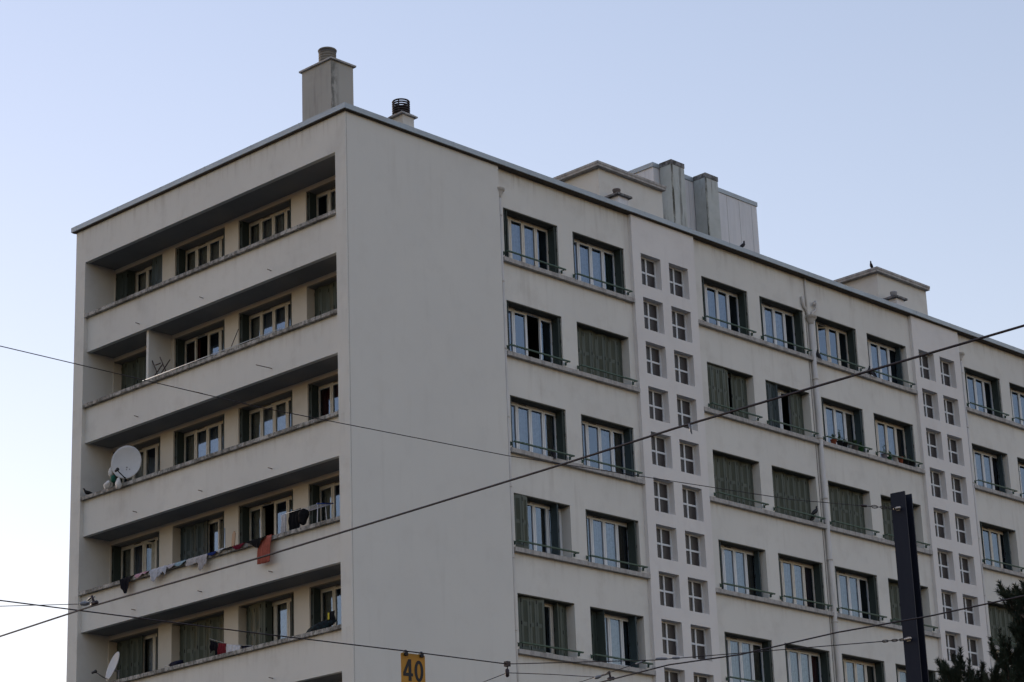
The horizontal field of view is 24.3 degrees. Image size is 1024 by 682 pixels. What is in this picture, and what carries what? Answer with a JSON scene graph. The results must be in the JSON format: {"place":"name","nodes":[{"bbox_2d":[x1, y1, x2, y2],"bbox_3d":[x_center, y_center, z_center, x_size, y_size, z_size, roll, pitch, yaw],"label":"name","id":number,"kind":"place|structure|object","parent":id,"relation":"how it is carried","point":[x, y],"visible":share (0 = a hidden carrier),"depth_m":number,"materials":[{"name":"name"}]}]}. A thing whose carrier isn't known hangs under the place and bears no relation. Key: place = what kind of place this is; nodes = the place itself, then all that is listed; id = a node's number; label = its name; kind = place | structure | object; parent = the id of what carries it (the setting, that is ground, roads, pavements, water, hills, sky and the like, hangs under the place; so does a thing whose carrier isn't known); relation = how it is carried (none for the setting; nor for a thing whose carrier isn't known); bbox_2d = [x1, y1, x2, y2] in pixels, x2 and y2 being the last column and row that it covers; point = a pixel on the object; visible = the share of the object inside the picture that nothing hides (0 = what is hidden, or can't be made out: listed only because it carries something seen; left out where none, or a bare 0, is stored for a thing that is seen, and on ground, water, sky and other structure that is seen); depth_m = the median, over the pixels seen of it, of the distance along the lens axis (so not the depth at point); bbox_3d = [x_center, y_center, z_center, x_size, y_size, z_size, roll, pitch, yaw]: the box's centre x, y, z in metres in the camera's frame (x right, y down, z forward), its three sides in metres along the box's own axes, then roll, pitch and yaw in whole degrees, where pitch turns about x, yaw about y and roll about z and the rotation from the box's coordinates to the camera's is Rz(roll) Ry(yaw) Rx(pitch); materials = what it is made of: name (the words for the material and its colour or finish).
{"place":"outdoors","nodes":[
{"label":"outdoors","id":0,"kind":"place"},
{"bbox_2d":[0,596,94,606],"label":"bridle wire","id":1,"kind":"object","parent":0,"point":[84,603],"visible":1,"depth_m":21.48,"materials":[{"name":"black metal"}]},
{"bbox_2d":[0,324,1023,636],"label":"contact wire","id":2,"kind":"object","parent":1,"relation":"hanging from","point":[94,602],"visible":1,"depth_m":17.38,"materials":[{"name":"black metal"}]},
{"bbox_2d":[0,0,1023,681],"label":"sky","id":3,"kind":"structure","parent":0,"point":[889,134],"materials":[{"name":"blue"}]},
{"label":"ground","id":4,"kind":"structure","parent":0,"visible":0},
{"bbox_2d":[66,46,1023,681],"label":"apartment building","id":5,"kind":"structure","parent":4,"relation":"on","point":[396,272],"depth_m":66.66,"materials":[{"name":"concrete"}]},
{"bbox_2d":[91,652,119,679],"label":"satellite dish","id":6,"kind":"object","parent":5,"relation":"on","point":[112,666],"visible":1,"depth_m":65.12,"materials":[{"name":"white paint"}]},
{"bbox_2d":[111,445,141,480],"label":"satellite dish","id":7,"kind":"object","parent":5,"relation":"on","point":[126,461],"visible":1,"depth_m":66.53,"materials":[{"name":"white paint"}]},
{"bbox_2d":[114,350,145,389],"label":"window","id":8,"kind":"structure","parent":5,"relation":"in","point":[134,365],"depth_m":69.20,"materials":[{"name":"green"}]},
{"bbox_2d":[109,628,157,679],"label":"window","id":9,"kind":"structure","parent":5,"relation":"in","point":[131,648],"depth_m":66.36,"materials":[{"name":"green"}]},
{"bbox_2d":[111,531,158,582],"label":"window","id":10,"kind":"structure","parent":5,"relation":"in","point":[129,552],"depth_m":67.48,"materials":[{"name":"green"}]},
{"bbox_2d":[113,436,159,485],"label":"window","id":11,"kind":"structure","parent":5,"relation":"in","point":[144,469],"depth_m":68.00,"materials":[{"name":"green"}]},
{"bbox_2d":[116,254,161,300],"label":"window","id":12,"kind":"structure","parent":5,"relation":"in","point":[127,281],"depth_m":69.98,"materials":[{"name":"green"}]},
{"bbox_2d":[172,610,223,662],"bbox_3d":[-8.349,8.277,64.264,2.241,1.597,0.385,-19,-25,41],"label":"window","id":13,"kind":"structure","parent":5,"relation":"in","point":[194,640],"depth_m":64.49,"materials":[{"name":"green"}]},
{"bbox_2d":[173,511,223,560],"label":"window","id":14,"kind":"structure","parent":5,"relation":"in","point":[195,534],"depth_m":65.39,"materials":[{"name":"green"}]},
{"bbox_2d":[174,414,223,464],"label":"window","id":15,"kind":"structure","parent":5,"relation":"in","point":[211,438],"depth_m":66.49,"materials":[{"name":"green"}]},
{"bbox_2d":[175,319,224,368],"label":"window","id":16,"kind":"structure","parent":5,"relation":"in","point":[194,351],"depth_m":67.47,"materials":[{"name":"green"}]},
{"bbox_2d":[176,227,224,275],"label":"window","id":17,"kind":"structure","parent":5,"relation":"in","point":[197,257],"depth_m":68.24,"materials":[{"name":"green"}]},
{"bbox_2d":[239,199,290,248],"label":"window","id":18,"kind":"structure","parent":5,"relation":"in","point":[281,220],"depth_m":66.37,"materials":[{"name":"green"}]},
{"bbox_2d":[257,534,273,563],"bbox_3d":[-6.346,5.388,61.265,0.556,0.738,0.208,-19,-25,41],"label":"towel","id":19,"kind":"object","parent":5,"relation":"hanging from","point":[264,547],"visible":0.96,"depth_m":61.20,"materials":[{"name":"fabric"}]},
{"bbox_2d":[239,293,291,344],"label":"window","id":20,"kind":"structure","parent":5,"relation":"in","point":[281,318],"depth_m":65.50,"materials":[{"name":"green"}]},
{"bbox_2d":[239,390,292,442],"bbox_3d":[-6.472,2.376,64.171,2.239,1.597,0.479,-19,-25,41],"label":"window","id":21,"kind":"structure","parent":5,"relation":"in","point":[262,421],"depth_m":64.63,"materials":[{"name":"green"}]},
{"bbox_2d":[239,489,292,543],"bbox_3d":[-6.299,5.005,63.378,2.239,1.597,0.692,-19,-25,41],"label":"window","id":22,"kind":"structure","parent":5,"relation":"in","point":[246,511],"depth_m":63.89,"materials":[{"name":"green"}]},
{"bbox_2d":[239,592,293,645],"bbox_3d":[-6.274,7.592,62.437,2.239,1.597,0.477,-19,-25,41],"label":"window","id":23,"kind":"structure","parent":5,"relation":"in","point":[259,613],"depth_m":62.56,"materials":[{"name":"green"}]},
{"bbox_2d":[285,503,332,521],"bbox_3d":[-5.206,4.971,60.972,1.280,1.513,0.556,-19,-25,41],"label":"drying rack","id":24,"kind":"object","parent":5,"relation":"on","point":[317,506],"visible":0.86,"depth_m":60.92,"materials":[{"name":"grey metal"}]},
{"bbox_2d":[288,508,300,529],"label":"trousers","id":25,"kind":"object","parent":24,"relation":"hanging from","point":[293,523],"visible":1,"depth_m":61.16,"materials":[{"name":"black fabric"}]},
{"bbox_2d":[306,180,335,220],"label":"window","id":26,"kind":"structure","parent":5,"relation":"in","point":[312,197],"depth_m":64.69,"materials":[{"name":"green"}]},
{"bbox_2d":[307,275,336,316],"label":"window","id":27,"kind":"structure","parent":5,"relation":"in","point":[325,294],"depth_m":63.70,"materials":[{"name":"green"}]},
{"bbox_2d":[308,374,338,419],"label":"window","id":28,"kind":"structure","parent":5,"relation":"in","point":[329,396],"depth_m":62.99,"materials":[{"name":"green"}]},
{"bbox_2d":[309,475,339,523],"bbox_3d":[-4.325,4.287,61.441,2.239,1.597,0.478,-19,-25,41],"label":"window","id":29,"kind":"structure","parent":5,"relation":"in","point":[329,490],"depth_m":62.12,"materials":[{"name":"green"}]},
{"bbox_2d":[310,579,340,626],"bbox_3d":[-4.226,6.895,60.575,2.239,1.597,0.478,-19,-25,41],"label":"window","id":30,"kind":"structure","parent":5,"relation":"in","point":[331,593],"depth_m":61.26,"materials":[{"name":"green"}]},
{"bbox_2d":[503,208,565,273],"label":"window","id":31,"kind":"structure","parent":5,"relation":"in","point":[521,243],"depth_m":67.50,"materials":[{"name":"grey"}]},
{"bbox_2d":[506,300,570,365],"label":"window","id":32,"kind":"structure","parent":5,"relation":"in","point":[554,322],"depth_m":66.75,"materials":[{"name":"green"}]},
{"bbox_2d":[510,395,574,459],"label":"window","id":33,"kind":"structure","parent":5,"relation":"in","point":[531,431],"depth_m":65.82,"materials":[{"name":"grey"}]},
{"bbox_2d":[514,493,578,556],"bbox_3d":[0.741,5.063,64.548,0.688,1.527,2.392,-19,-25,41],"label":"window","id":34,"kind":"structure","parent":5,"relation":"in","point":[531,529],"depth_m":64.83,"materials":[{"name":"green"}]},
{"bbox_2d":[517,593,583,655],"bbox_3d":[0.874,7.660,63.651,0.595,1.527,2.392,-19,-25,41],"label":"window","id":35,"kind":"structure","parent":5,"relation":"in","point":[531,615],"depth_m":63.55,"materials":[{"name":"grey"}]},
{"bbox_2d":[572,231,632,295],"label":"window","id":36,"kind":"structure","parent":5,"relation":"in","point":[593,267],"depth_m":69.54,"materials":[{"name":"grey"}]},
{"bbox_2d":[577,322,637,384],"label":"window","id":37,"kind":"structure","parent":5,"relation":"in","point":[599,350],"depth_m":68.41,"materials":[{"name":"green"}]},
{"bbox_2d":[581,414,642,476],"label":"window","id":38,"kind":"structure","parent":5,"relation":"in","point":[607,437],"depth_m":67.90,"materials":[{"name":"green"}]},
{"bbox_2d":[585,509,647,570],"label":"window","id":39,"kind":"structure","parent":5,"relation":"in","point":[606,539],"depth_m":66.93,"materials":[{"name":"grey"}]},
{"bbox_2d":[590,607,652,667],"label":"window","id":40,"kind":"structure","parent":5,"relation":"in","point":[606,632],"depth_m":65.94,"materials":[{"name":"green"}]},
{"bbox_2d":[641,257,656,288],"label":"stair window","id":41,"kind":"structure","parent":5,"relation":"in","point":[648,267],"depth_m":70.79,"materials":[{"name":"grey"}]},
{"bbox_2d":[643,300,658,332],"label":"stair window","id":42,"kind":"structure","parent":5,"relation":"in","point":[651,319],"depth_m":70.36,"materials":[{"name":"grey"}]},
{"bbox_2d":[646,345,661,376],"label":"stair window","id":43,"kind":"structure","parent":5,"relation":"in","point":[653,354],"depth_m":69.93,"materials":[{"name":"grey"}]},
{"bbox_2d":[648,389,664,421],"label":"stair window","id":44,"kind":"structure","parent":5,"relation":"in","point":[656,405],"depth_m":69.49,"materials":[{"name":"grey glass"}]},
{"bbox_2d":[651,434,666,467],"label":"stair window","id":45,"kind":"structure","parent":5,"relation":"in","point":[659,456],"depth_m":69.07,"materials":[{"name":"grey"}]},
{"bbox_2d":[653,480,669,513],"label":"stair window","id":46,"kind":"structure","parent":5,"relation":"in","point":[661,490],"depth_m":68.63,"materials":[{"name":"grey glass"}]},
{"bbox_2d":[656,526,672,560],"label":"stair window","id":47,"kind":"structure","parent":5,"relation":"in","point":[664,542],"depth_m":68.18,"materials":[{"name":"grey glass"}]},
{"bbox_2d":[659,574,674,607],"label":"stair window","id":48,"kind":"structure","parent":5,"relation":"in","point":[666,582],"depth_m":67.75,"materials":[{"name":"grey glass"}]},
{"bbox_2d":[661,621,677,655],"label":"stair window","id":49,"kind":"structure","parent":5,"relation":"in","point":[669,630],"depth_m":67.32,"materials":[{"name":"grey glass"}]},
{"bbox_2d":[664,669,679,681],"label":"stair window","id":50,"kind":"structure","parent":5,"relation":"in","point":[670,676],"depth_m":66.97,"materials":[{"name":"grey glass"}]},
{"bbox_2d":[669,266,683,297],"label":"stair window","id":51,"kind":"structure","parent":5,"relation":"in","point":[676,276],"depth_m":71.68,"materials":[{"name":"grey glass"}]},
{"bbox_2d":[671,309,686,340],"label":"stair window","id":52,"kind":"structure","parent":5,"relation":"in","point":[678,318],"depth_m":71.24,"materials":[{"name":"grey"}]},
{"bbox_2d":[674,353,689,384],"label":"stair window","id":53,"kind":"structure","parent":5,"relation":"in","point":[681,362],"depth_m":70.81,"materials":[{"name":"grey"}]},
{"bbox_2d":[677,397,692,429],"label":"stair window","id":54,"kind":"structure","parent":5,"relation":"in","point":[683,406],"depth_m":70.38,"materials":[{"name":"grey glass"}]},
{"bbox_2d":[680,442,694,474],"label":"stair window","id":55,"kind":"structure","parent":5,"relation":"in","point":[686,450],"depth_m":69.95,"materials":[{"name":"grey"}]},
{"bbox_2d":[682,487,697,519],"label":"stair window","id":56,"kind":"structure","parent":5,"relation":"in","point":[690,507],"depth_m":69.51,"materials":[{"name":"grey glass"}]},
{"bbox_2d":[685,533,700,566],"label":"stair window","id":57,"kind":"structure","parent":5,"relation":"in","point":[693,556],"depth_m":69.07,"materials":[{"name":"grey glass"}]},
{"bbox_2d":[688,580,703,612],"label":"stair window","id":58,"kind":"structure","parent":5,"relation":"in","point":[695,588],"depth_m":68.63,"materials":[{"name":"grey glass"}]},
{"bbox_2d":[691,627,706,660],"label":"stair window","id":59,"kind":"structure","parent":5,"relation":"in","point":[698,637],"depth_m":68.21,"materials":[{"name":"grey"}]},
{"bbox_2d":[701,276,756,335],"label":"window","id":60,"kind":"structure","parent":5,"relation":"in","point":[714,310],"depth_m":73.50,"materials":[{"name":"grey"}]},
{"bbox_2d":[707,362,762,420],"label":"window","id":61,"kind":"structure","parent":5,"relation":"in","point":[718,376],"depth_m":72.13,"materials":[{"name":"green wood"}]},
{"bbox_2d":[712,449,768,507],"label":"window","id":62,"kind":"structure","parent":5,"relation":"in","point":[731,472],"depth_m":71.54,"materials":[{"name":"green"}]},
{"bbox_2d":[718,539,774,597],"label":"window","id":63,"kind":"structure","parent":5,"relation":"in","point":[740,572],"depth_m":70.89,"materials":[{"name":"blue"}]},
{"bbox_2d":[724,632,773,681],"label":"window","id":64,"kind":"structure","parent":5,"relation":"in","point":[746,667],"depth_m":70.10,"materials":[{"name":"blue"}]},
{"bbox_2d":[759,296,811,353],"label":"window","id":65,"kind":"structure","parent":5,"relation":"in","point":[770,319],"depth_m":75.47,"materials":[{"name":"grey"}]},
{"bbox_2d":[765,380,818,436],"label":"window","id":66,"kind":"structure","parent":5,"relation":"in","point":[775,417],"depth_m":74.37,"materials":[{"name":"green wood"}]},
{"bbox_2d":[772,466,825,521],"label":"window","id":67,"kind":"structure","parent":5,"relation":"in","point":[788,484],"depth_m":73.50,"materials":[{"name":"green"}]},
{"bbox_2d":[778,553,832,609],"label":"window","id":68,"kind":"structure","parent":5,"relation":"in","point":[791,585],"depth_m":72.93,"materials":[{"name":"blue"}]},
{"bbox_2d":[785,644,830,681],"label":"window","id":69,"kind":"structure","parent":5,"relation":"in","point":[801,666],"depth_m":72.13,"materials":[{"name":"blue"}]},
{"bbox_2d":[815,316,864,370],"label":"window","id":70,"kind":"structure","parent":5,"relation":"in","point":[850,342],"depth_m":77.52,"materials":[{"name":"grey"}]},
{"bbox_2d":[821,397,872,452],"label":"window","id":71,"kind":"structure","parent":5,"relation":"in","point":[834,421],"depth_m":76.66,"materials":[{"name":"grey"}]},
{"bbox_2d":[828,481,879,535],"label":"window","id":72,"kind":"structure","parent":5,"relation":"in","point":[848,517],"depth_m":75.47,"materials":[{"name":"grey"}]},
{"bbox_2d":[835,566,886,620],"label":"window","id":73,"kind":"structure","parent":5,"relation":"in","point":[845,583],"depth_m":74.82,"materials":[{"name":"grey"}]},
{"bbox_2d":[842,654,884,681],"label":"window","id":74,"kind":"structure","parent":5,"relation":"in","point":[854,670],"depth_m":74.10,"materials":[{"name":"grey"}]},
{"bbox_2d":[866,333,915,387],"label":"window","id":75,"kind":"structure","parent":5,"relation":"in","point":[871,348],"depth_m":79.26,"materials":[{"name":"grey"}]},
{"bbox_2d":[873,413,922,466],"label":"window","id":76,"kind":"structure","parent":5,"relation":"in","point":[885,435],"depth_m":78.61,"materials":[{"name":"grey"}]},
{"bbox_2d":[881,495,930,547],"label":"window","id":77,"kind":"structure","parent":5,"relation":"in","point":[885,500],"depth_m":77.03,"materials":[{"name":"grey"}]},
{"bbox_2d":[888,578,937,630],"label":"window","id":78,"kind":"structure","parent":5,"relation":"in","point":[893,584],"depth_m":76.17,"materials":[{"name":"grey"}]},
{"bbox_2d":[895,664,934,681],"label":"window","id":79,"kind":"structure","parent":5,"relation":"in","point":[900,673],"depth_m":75.72,"materials":[{"name":"grey glass"}]},
{"bbox_2d":[919,353,930,379],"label":"stair window","id":80,"kind":"structure","parent":5,"relation":"in","point":[924,361],"depth_m":80.65,"materials":[{"name":"grey"}]},
{"bbox_2d":[922,391,934,418],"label":"stair window","id":81,"kind":"structure","parent":5,"relation":"in","point":[927,397],"depth_m":80.22,"materials":[{"name":"grey glass"}]},
{"bbox_2d":[926,430,937,457],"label":"stair window","id":82,"kind":"structure","parent":5,"relation":"in","point":[931,437],"depth_m":79.77,"materials":[{"name":"grey"}]},
{"bbox_2d":[930,470,941,497],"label":"stair window","id":83,"kind":"structure","parent":5,"relation":"in","point":[935,476],"depth_m":79.34,"materials":[{"name":"grey glass"}]},
{"bbox_2d":[934,510,945,538],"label":"stair window","id":84,"kind":"structure","parent":5,"relation":"in","point":[938,516],"depth_m":78.90,"materials":[{"name":"grey"}]},
{"bbox_2d":[937,550,949,578],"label":"stair window","id":85,"kind":"structure","parent":5,"relation":"in","point":[942,556],"depth_m":78.47,"materials":[{"name":"grey glass"}]},
{"bbox_2d":[940,360,951,386],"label":"stair window","id":86,"kind":"structure","parent":5,"relation":"in","point":[945,367],"depth_m":81.50,"materials":[{"name":"grey glass"}]},
{"bbox_2d":[941,591,953,620],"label":"stair window","id":87,"kind":"structure","parent":5,"relation":"in","point":[946,597],"depth_m":78.05,"materials":[{"name":"grey glass"}]},
{"bbox_2d":[943,398,955,425],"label":"stair window","id":88,"kind":"structure","parent":5,"relation":"in","point":[948,404],"depth_m":81.06,"materials":[{"name":"grey glass"}]},
{"bbox_2d":[945,633,956,660],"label":"stair window","id":89,"kind":"structure","parent":5,"relation":"in","point":[950,638],"depth_m":77.62,"materials":[{"name":"grey glass"}]},
{"bbox_2d":[947,437,958,464],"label":"stair window","id":90,"kind":"structure","parent":5,"relation":"in","point":[952,443],"depth_m":80.63,"materials":[{"name":"grey"}]},
{"bbox_2d":[951,476,962,503],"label":"stair window","id":91,"kind":"structure","parent":5,"relation":"in","point":[956,482],"depth_m":80.20,"materials":[{"name":"grey glass"}]},
{"bbox_2d":[955,516,966,543],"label":"stair window","id":92,"kind":"structure","parent":5,"relation":"in","point":[960,522],"depth_m":79.76,"materials":[{"name":"grey glass"}]},
{"bbox_2d":[959,556,970,583],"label":"stair window","id":93,"kind":"structure","parent":5,"relation":"in","point":[964,562],"depth_m":79.32,"materials":[{"name":"grey"}]},
{"bbox_2d":[963,596,974,624],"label":"stair window","id":94,"kind":"structure","parent":5,"relation":"in","point":[969,613],"depth_m":78.88,"materials":[{"name":"grey glass"}]},
{"bbox_2d":[967,637,978,665],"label":"stair window","id":95,"kind":"structure","parent":5,"relation":"in","point":[972,643],"depth_m":78.47,"materials":[{"name":"grey glass"}]},
{"bbox_2d":[964,367,1009,417],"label":"window","id":96,"kind":"structure","parent":5,"relation":"in","point":[973,387],"depth_m":83.35,"materials":[{"name":"grey"}]},
{"bbox_2d":[972,443,1017,493],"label":"window","id":97,"kind":"structure","parent":5,"relation":"in","point":[985,469],"depth_m":82.46,"materials":[{"name":"grey"}]},
{"bbox_2d":[979,521,1023,571],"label":"window","id":98,"kind":"structure","parent":5,"relation":"in","point":[992,543],"depth_m":81.56,"materials":[{"name":"grey"}]},
{"bbox_2d":[988,601,1016,648],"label":"window","id":99,"kind":"structure","parent":5,"relation":"in","point":[999,616],"depth_m":80.37,"materials":[{"name":"green"}]},
{"bbox_2d":[1009,383,1023,424],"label":"window","id":100,"kind":"structure","parent":5,"relation":"in","point":[1017,400],"depth_m":84.99,"materials":[{"name":"grey"}]},
{"bbox_2d":[1017,457,1023,497],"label":"window","id":101,"kind":"structure","parent":5,"relation":"in","point":[1020,466],"depth_m":83.96,"materials":[{"name":"blue"}]},
{"bbox_2d":[890,491,928,681],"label":"steel pole","id":102,"kind":"object","parent":4,"relation":"on","point":[913,632],"visible":1,"depth_m":28.11,"materials":[{"name":"black metal"}]},
{"bbox_2d":[0,346,894,509],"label":"span wire","id":103,"kind":"object","parent":102,"relation":"attached to","point":[881,507],"visible":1,"depth_m":24.82,"materials":[{"name":"black metal"}]},
{"bbox_2d":[511,638,903,663],"bbox_3d":[2.306,3.695,28.056,4.727,0.122,0.354,-2,-18,1],"label":"span wire","id":104,"kind":"object","parent":102,"relation":"attached to","point":[883,641],"visible":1,"depth_m":28.05,"materials":[{"name":"black metal"}]},
{"bbox_2d":[0,600,510,676],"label":"span wire","id":105,"kind":"object","parent":104,"relation":"attached to","point":[507,664],"visible":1,"depth_m":25.97,"materials":[{"name":"black metal"}]},
{"bbox_2d":[401,650,424,681],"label":"speed sign","id":106,"kind":"object","parent":105,"relation":"hanging from","point":[412,667],"visible":1,"depth_m":27.10,"materials":[{"name":"yellow metal"}]},
{"bbox_2d":[516,673,610,678],"bbox_3d":[0.678,3.789,26.914,0.492,0.448,2.246,7,-21,-26],"label":"bridle wire","id":107,"kind":"object","parent":105,"relation":"hanging from","point":[597,676],"visible":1,"depth_m":26.96,"materials":[{"name":"black metal"}]},
{"bbox_2d":[601,595,1023,681],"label":"contact wire","id":108,"kind":"object","parent":107,"relation":"hanging from","point":[609,678],"visible":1,"depth_m":23.96,"materials":[{"name":"black metal"}]},
{"bbox_2d":[933,579,1023,681],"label":"pine tree","id":109,"kind":"object","parent":4,"relation":"on","point":[1013,660],"visible":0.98,"depth_m":23.38,"materials":[{"name":"green plant"}]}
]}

